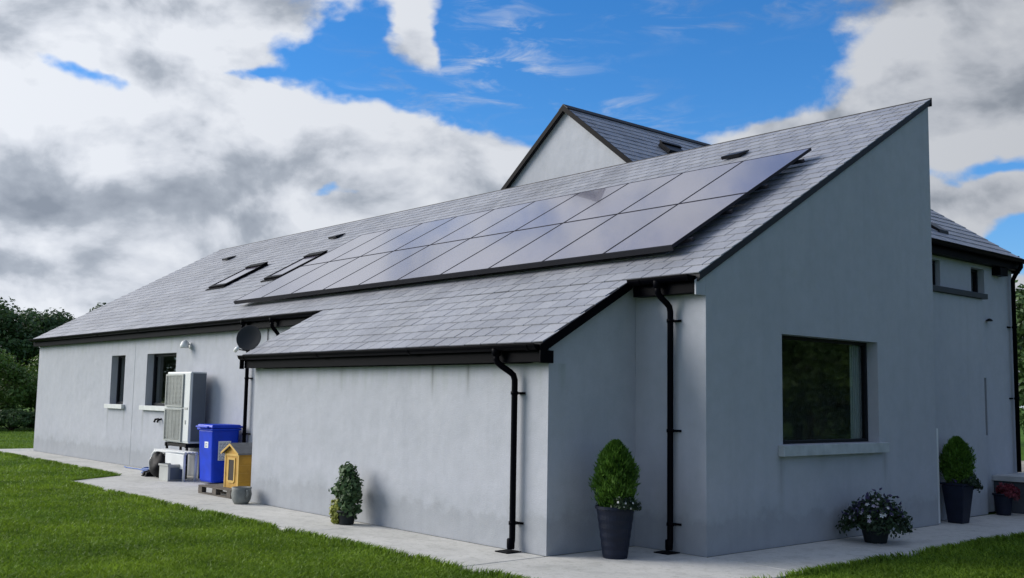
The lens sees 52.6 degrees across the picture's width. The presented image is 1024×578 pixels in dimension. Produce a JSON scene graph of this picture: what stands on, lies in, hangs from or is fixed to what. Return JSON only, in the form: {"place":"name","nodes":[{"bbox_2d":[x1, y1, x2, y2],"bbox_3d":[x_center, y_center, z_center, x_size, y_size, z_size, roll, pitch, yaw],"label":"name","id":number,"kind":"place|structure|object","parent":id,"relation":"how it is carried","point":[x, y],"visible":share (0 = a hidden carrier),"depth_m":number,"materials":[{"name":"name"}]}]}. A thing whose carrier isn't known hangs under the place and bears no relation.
{"place":"outdoors","nodes":[
{"label":"outdoors","id":0,"kind":"place"},
{"bbox_2d":[0,448,1023,577],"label":"path","id":1,"kind":"structure","parent":0,"point":[640,562],"depth_m":11.61,"materials":[{"name":"concrete"}]},
{"bbox_2d":[124,466,148,472],"bbox_3d":[-7.753,3.696,21.393,0.410,0.120,2.315,6,-8,-41],"label":"hose coil","id":2,"kind":"object","parent":1,"relation":"on","point":[145,468],"visible":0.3,"depth_m":20.92,"materials":[{"name":"blue plastic"}]},
{"bbox_2d":[141,470,152,476],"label":"work boots","id":3,"kind":"object","parent":1,"relation":"on","point":[146,473],"visible":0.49,"depth_m":19.97,"materials":[{"name":"black leather"}]},
{"bbox_2d":[148,451,164,477],"bbox_3d":[-6.736,3.346,19.819,0.360,0.513,0.615,6,-8,-41],"label":"bag","id":4,"kind":"object","parent":1,"relation":"on","point":[156,458],"visible":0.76,"depth_m":19.67,"materials":[{"name":"black plastic"}]},
{"bbox_2d":[158,463,181,480],"bbox_3d":[-6.303,3.393,19.204,0.350,0.305,0.430,6,-8,-41],"label":"storage box","id":5,"kind":"object","parent":1,"relation":"on","point":[169,472],"visible":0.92,"depth_m":19.05,"materials":[{"name":"grey plastic"}]},
{"bbox_2d":[151,448,197,481],"bbox_3d":[-6.420,3.322,19.634,0.277,0.532,1.588,6,-8,-41],"label":"garden bench","id":6,"kind":"object","parent":1,"relation":"on","point":[173,456],"visible":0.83,"depth_m":19.18,"materials":[{"name":"white plastic"}]},
{"bbox_2d":[163,372,206,478],"bbox_3d":[-6.302,2.628,20.134,0.504,2.020,1.112,6,-8,-41],"label":"heat pump","id":7,"kind":"object","parent":1,"relation":"on","point":[185,402],"visible":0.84,"depth_m":19.80,"materials":[{"name":"white metal"}]},
{"bbox_2d":[198,484,231,498],"bbox_3d":[-4.488,3.244,16.676,0.660,0.134,1.160,6,-8,-41],"label":"pallet","id":8,"kind":"object","parent":1,"relation":"on","point":[217,489],"visible":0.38,"depth_m":16.51,"materials":[{"name":"brown wood"}]},
{"bbox_2d":[221,442,251,487],"bbox_3d":[-4.327,2.805,16.511,0.404,0.708,0.620,6,-8,-41],"label":"toy hut","id":9,"kind":"object","parent":8,"relation":"on","point":[237,464],"visible":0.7,"depth_m":16.34,"materials":[{"name":"yellow paint"}]},
{"bbox_2d":[227,457,235,482],"bbox_3d":[-4.444,2.869,16.402,0.011,0.395,0.250,6,-8,-41],"label":"door","id":10,"kind":"structure","parent":9,"relation":"in","point":[231,461],"depth_m":16.40,"materials":[{"name":"yellow wood"}]},
{"bbox_2d":[196,424,242,482],"bbox_3d":[-5.309,2.983,18.754,0.720,1.060,0.639,6,-8,-41],"label":"wheelie bin","id":11,"kind":"object","parent":1,"relation":"on","point":[215,440],"visible":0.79,"depth_m":18.51,"materials":[{"name":"blue plastic"}]},
{"bbox_2d":[231,486,251,503],"bbox_3d":[-4.009,3.058,15.353,0.327,0.245,0.299,0,-6,7],"label":"plant pot","id":12,"kind":"object","parent":1,"relation":"on","point":[241,494],"visible":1,"depth_m":15.23,"materials":[{"name":"ceramic"}]},
{"bbox_2d":[328,461,363,524],"bbox_3d":[-2.101,2.590,13.132,0.442,0.794,0.503,2,-6,-12],"label":"potted ivy","id":13,"kind":"object","parent":1,"relation":"on","point":[344,509],"visible":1,"depth_m":13.06,"materials":[{"name":"plant"}]},
{"bbox_2d":[495,549,520,553],"bbox_3d":[-0.042,2.784,10.991,0.200,0.011,0.200,6,-8,-41],"label":"drain grate","id":14,"kind":"object","parent":1,"relation":"on","point":[507,551],"visible":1,"depth_m":10.97,"materials":[{"name":"black plastic"}]},
{"bbox_2d":[588,439,641,559],"bbox_3d":[1.089,2.171,10.789,0.562,1.228,0.610,6,-8,-41],"label":"potted conifer","id":15,"kind":"object","parent":1,"relation":"on","point":[614,483],"visible":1,"depth_m":10.65,"materials":[{"name":"plant"}]},
{"bbox_2d":[654,550,679,554],"bbox_3d":[1.660,2.825,11.109,0.200,0.011,0.200,6,-8,-41],"label":"drain grate","id":16,"kind":"object","parent":1,"relation":"on","point":[666,552],"visible":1,"depth_m":11.09,"materials":[{"name":"black plastic"}]},
{"bbox_2d":[835,488,915,543],"bbox_3d":[4.336,2.684,12.313,0.802,0.633,0.840,6,-8,-41],"label":"potted plant","id":17,"kind":"object","parent":1,"relation":"on","point":[876,520],"visible":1,"depth_m":12.13,"materials":[{"name":"plant"}]},
{"bbox_2d":[936,428,939,522],"bbox_3d":[5.872,2.589,14.360,0.150,1.300,0.030,6,-8,-41],"label":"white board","id":18,"kind":"object","parent":1,"relation":"on","point":[938,474],"visible":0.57,"depth_m":14.38,"materials":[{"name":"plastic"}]},
{"bbox_2d":[939,436,983,523],"bbox_3d":[6.263,2.657,14.522,0.683,1.211,0.560,6,-8,-41],"label":"potted conifer","id":19,"kind":"object","parent":1,"relation":"on","point":[960,484],"visible":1,"depth_m":14.38,"materials":[{"name":"green plant"}]},
{"bbox_2d":[992,482,1020,515],"bbox_3d":[7.454,3.151,15.575,0.394,0.488,0.402,6,-8,-41],"label":"potted shrub","id":20,"kind":"object","parent":1,"relation":"on","point":[1004,494],"visible":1,"depth_m":15.48,"materials":[{"name":"grey plastic"}]},
{"bbox_2d":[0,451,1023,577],"bbox_3d":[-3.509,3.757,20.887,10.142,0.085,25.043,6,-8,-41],"label":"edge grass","id":21,"kind":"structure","parent":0,"point":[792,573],"depth_m":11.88,"materials":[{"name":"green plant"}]},
{"bbox_2d":[0,405,1023,577],"bbox_3d":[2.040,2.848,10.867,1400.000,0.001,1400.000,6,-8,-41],"label":"ground","id":22,"kind":"structure","parent":0,"point":[989,513],"depth_m":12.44,"materials":[{"name":"green plant"}]},
{"bbox_2d":[0,408,33,429],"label":"shrub","id":23,"kind":"object","parent":22,"relation":"on","point":[16,418],"visible":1,"depth_m":41.55,"materials":[{"name":"green plant"}]},
{"bbox_2d":[0,348,37,418],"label":"bush","id":24,"kind":"object","parent":22,"relation":"on","point":[12,371],"visible":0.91,"depth_m":44.16,"materials":[{"name":"green plant"}]},
{"bbox_2d":[0,354,38,410],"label":"bush","id":25,"kind":"object","parent":22,"relation":"on","point":[30,405],"visible":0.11,"depth_m":46.10,"materials":[{"name":"green plant"}]},
{"bbox_2d":[0,297,49,385],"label":"broadleaf tree","id":26,"kind":"object","parent":22,"relation":"on","point":[9,335],"visible":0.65,"depth_m":58.31,"materials":[{"name":"green plant"}]},
{"bbox_2d":[25,410,35,428],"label":"shrub","id":27,"kind":"object","parent":22,"relation":"on","point":[32,425],"visible":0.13,"depth_m":42.28,"materials":[{"name":"green plant"}]},
{"bbox_2d":[0,307,75,411],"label":"broadleaf tree","id":28,"kind":"object","parent":22,"relation":"on","point":[54,320],"visible":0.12,"depth_m":61.44,"materials":[{"name":"green plant"}]},
{"bbox_2d":[89,302,105,311],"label":"broadleaf tree","id":29,"kind":"object","parent":22,"relation":"on","point":[98,305],"visible":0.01,"depth_m":63.98,"materials":[{"name":"green plant"}]},
{"bbox_2d":[29,98,1023,556],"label":"house","id":30,"kind":"structure","parent":22,"relation":"on","point":[705,376],"depth_m":13.42,"materials":[{"name":"white paint"}]},
{"bbox_2d":[104,356,125,408],"bbox_3d":[-8.966,2.128,23.723,0.300,1.208,1.064,6,-8,-41],"label":"window","id":31,"kind":"structure","parent":30,"relation":"in","point":[118,405],"depth_m":24.04,"materials":[{"name":"white glass"}]},
{"bbox_2d":[139,353,176,410],"bbox_3d":[-7.369,1.964,21.906,0.300,1.208,1.754,6,-8,-41],"label":"window","id":32,"kind":"structure","parent":30,"relation":"in","point":[156,406],"depth_m":22.40,"materials":[{"name":"white glass"}]},
{"bbox_2d":[180,340,191,348],"bbox_3d":[-6.550,1.110,20.794,0.218,0.179,0.176,6,-8,-41],"label":"wall lamp","id":33,"kind":"object","parent":30,"relation":"attached to","point":[185,344],"visible":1,"depth_m":20.73,"materials":[{"name":"white plastic"}]},
{"bbox_2d":[233,325,260,352],"bbox_3d":[-4.040,0.942,16.248,0.776,0.759,0.177,-2,-7,30],"label":"satellite dish","id":34,"kind":"object","parent":30,"relation":"attached to","point":[248,337],"visible":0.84,"depth_m":16.36,"materials":[{"name":"grey metal"}]},
{"bbox_2d":[233,159,804,303],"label":"mounting rails","id":35,"kind":"object","parent":30,"relation":"attached to","point":[570,260],"visible":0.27,"depth_m":14.18,"materials":[{"name":"black metal"}]},
{"bbox_2d":[235,262,327,300],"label":"solar panel","id":36,"kind":"object","parent":35,"relation":"on","point":[275,284],"visible":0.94,"depth_m":20.23,"materials":[{"name":"black glass"}]},
{"bbox_2d":[261,257,357,297],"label":"solar panel","id":37,"kind":"object","parent":35,"relation":"on","point":[308,278],"visible":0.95,"depth_m":19.41,"materials":[{"name":"black glass"}]},
{"bbox_2d":[291,251,391,293],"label":"solar panel","id":38,"kind":"object","parent":35,"relation":"on","point":[339,273],"visible":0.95,"depth_m":18.58,"materials":[{"name":"black glass"}]},
{"bbox_2d":[302,229,389,265],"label":"solar panel","id":39,"kind":"object","parent":35,"relation":"on","point":[329,256],"visible":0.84,"depth_m":21.26,"materials":[{"name":"black glass"}]},
{"bbox_2d":[323,245,428,289],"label":"solar panel","id":40,"kind":"object","parent":35,"relation":"on","point":[371,270],"visible":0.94,"depth_m":17.75,"materials":[{"name":"black glass"}]},
{"bbox_2d":[331,223,421,260],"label":"solar panel","id":41,"kind":"object","parent":35,"relation":"on","point":[374,243],"visible":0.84,"depth_m":20.44,"materials":[{"name":"black glass"}]},
{"bbox_2d":[362,216,456,255],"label":"solar panel","id":42,"kind":"object","parent":35,"relation":"on","point":[403,239],"visible":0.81,"depth_m":19.61,"materials":[{"name":"black glass"}]},
{"bbox_2d":[359,238,469,284],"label":"solar panel","id":43,"kind":"object","parent":35,"relation":"on","point":[409,264],"visible":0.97,"depth_m":16.93,"materials":[{"name":"black glass"}]},
{"bbox_2d":[394,209,493,250],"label":"solar panel","id":44,"kind":"object","parent":35,"relation":"on","point":[442,231],"visible":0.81,"depth_m":18.79,"materials":[{"name":"black glass"}]},
{"bbox_2d":[398,231,512,279],"bbox_3d":[-0.869,-0.504,16.125,1.647,0.041,1.092,-33,17,-38],"label":"solar panel","id":45,"kind":"object","parent":35,"relation":"on","point":[453,257],"visible":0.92,"depth_m":16.10,"materials":[{"name":"black glass"}]},
{"bbox_2d":[431,201,534,244],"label":"solar panel","id":46,"kind":"object","parent":35,"relation":"on","point":[481,224],"visible":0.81,"depth_m":17.96,"materials":[{"name":"black glass"}]},
{"bbox_2d":[440,223,561,274],"bbox_3d":[-0.144,-0.578,15.301,1.647,0.041,1.092,-33,17,-38],"label":"solar panel","id":47,"kind":"object","parent":35,"relation":"on","point":[489,256],"visible":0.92,"depth_m":15.28,"materials":[{"name":"black glass"}]},
{"bbox_2d":[471,192,579,237],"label":"solar panel","id":48,"kind":"object","parent":35,"relation":"on","point":[524,216],"visible":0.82,"depth_m":17.14,"materials":[{"name":"black glass"}]},
{"bbox_2d":[488,214,616,268],"bbox_3d":[0.580,-0.652,14.476,1.647,0.041,1.092,-33,17,-38],"label":"solar panel","id":49,"kind":"object","parent":35,"relation":"on","point":[551,242],"visible":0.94,"depth_m":14.45,"materials":[{"name":"black glass"}]},
{"bbox_2d":[515,183,627,230],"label":"solar panel","id":50,"kind":"object","parent":35,"relation":"on","point":[571,207],"visible":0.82,"depth_m":16.31,"materials":[{"name":"black glass"}]},
{"bbox_2d":[542,204,676,261],"bbox_3d":[1.305,-0.727,13.652,1.647,0.041,1.092,-33,17,-38],"label":"solar panel","id":51,"kind":"object","parent":35,"relation":"on","point":[607,235],"visible":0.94,"depth_m":13.62,"materials":[{"name":"black glass"}]},
{"bbox_2d":[564,172,682,222],"bbox_3d":[1.678,-1.353,15.505,1.647,0.041,1.092,-33,17,-38],"label":"solar panel","id":52,"kind":"object","parent":35,"relation":"on","point":[622,198],"visible":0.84,"depth_m":15.48,"materials":[{"name":"black glass"}]},
{"bbox_2d":[603,193,747,253],"bbox_3d":[2.029,-0.801,12.828,1.647,0.041,1.092,-33,17,-38],"label":"solar panel","id":53,"kind":"object","parent":35,"relation":"on","point":[676,225],"visible":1,"depth_m":12.76,"materials":[{"name":"black glass"}]},
{"bbox_2d":[618,161,742,213],"bbox_3d":[2.403,-1.427,14.681,1.647,0.041,1.092,-33,17,-38],"label":"solar panel","id":54,"kind":"object","parent":35,"relation":"on","point":[678,189],"visible":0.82,"depth_m":14.65,"materials":[{"name":"black glass"}]},
{"bbox_2d":[679,148,811,203],"bbox_3d":[3.128,-1.502,13.857,1.647,0.041,1.092,-33,17,-38],"label":"solar panel","id":55,"kind":"object","parent":35,"relation":"on","point":[749,176],"visible":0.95,"depth_m":13.79,"materials":[{"name":"black glass"}]},
{"bbox_2d":[778,336,888,456],"bbox_3d":[3.879,1.310,12.713,2.324,1.408,0.305,6,-8,-41],"label":"window","id":56,"kind":"structure","parent":30,"relation":"in","point":[874,447],"depth_m":12.80,"materials":[{"name":"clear glass"}]},
{"bbox_2d":[849,345,859,438],"bbox_3d":[4.458,1.332,13.479,0.228,1.250,0.031,6,-8,-41],"label":"curtain","id":57,"kind":"object","parent":30,"relation":"hanging from","point":[854,390],"visible":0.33,"depth_m":13.46,"materials":[{"name":"fabric"}]},
{"bbox_2d":[932,260,935,284],"bbox_3d":[6.164,-0.225,15.390,0.374,0.421,0.070,6,-8,-41],"label":"window","id":58,"kind":"structure","parent":30,"relation":"in","point":[933,262],"depth_m":15.47,"materials":[{"name":"black glass"}]},
{"bbox_2d":[971,269,977,291],"bbox_3d":[7.208,-0.108,16.338,0.444,0.421,0.070,6,-8,-41],"label":"window","id":59,"kind":"structure","parent":30,"relation":"in","point":[974,272],"depth_m":16.45,"materials":[{"name":"black glass"}]},
{"bbox_2d":[994,481,1023,513],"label":"terrace wall","id":60,"kind":"structure","parent":22,"relation":"on","point":[1018,506],"depth_m":15.84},
{"bbox_2d":[992,472,1023,482],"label":"terrace","id":61,"kind":"structure","parent":60,"relation":"on","point":[1014,477],"depth_m":15.97,"materials":[{"name":"grey concrete"}]},
{"bbox_2d":[1015,280,1023,433],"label":"broadleaf tree","id":62,"kind":"object","parent":22,"relation":"on","point":[1020,309],"visible":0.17,"depth_m":39.22,"materials":[{"name":"green plant"}]},
{"bbox_2d":[1017,333,1023,349],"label":"broadleaf tree","id":63,"kind":"object","parent":22,"relation":"on","point":[1019,346],"depth_m":43.66,"materials":[{"name":"green plant"}]},
{"bbox_2d":[0,0,1023,407],"label":"sky","id":64,"kind":"structure","parent":0,"point":[142,141],"materials":[{"name":"blue"}]},
{"bbox_2d":[1018,461,1023,472],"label":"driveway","id":65,"kind":"structure","parent":0,"point":[1022,464],"depth_m":28.61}
]}

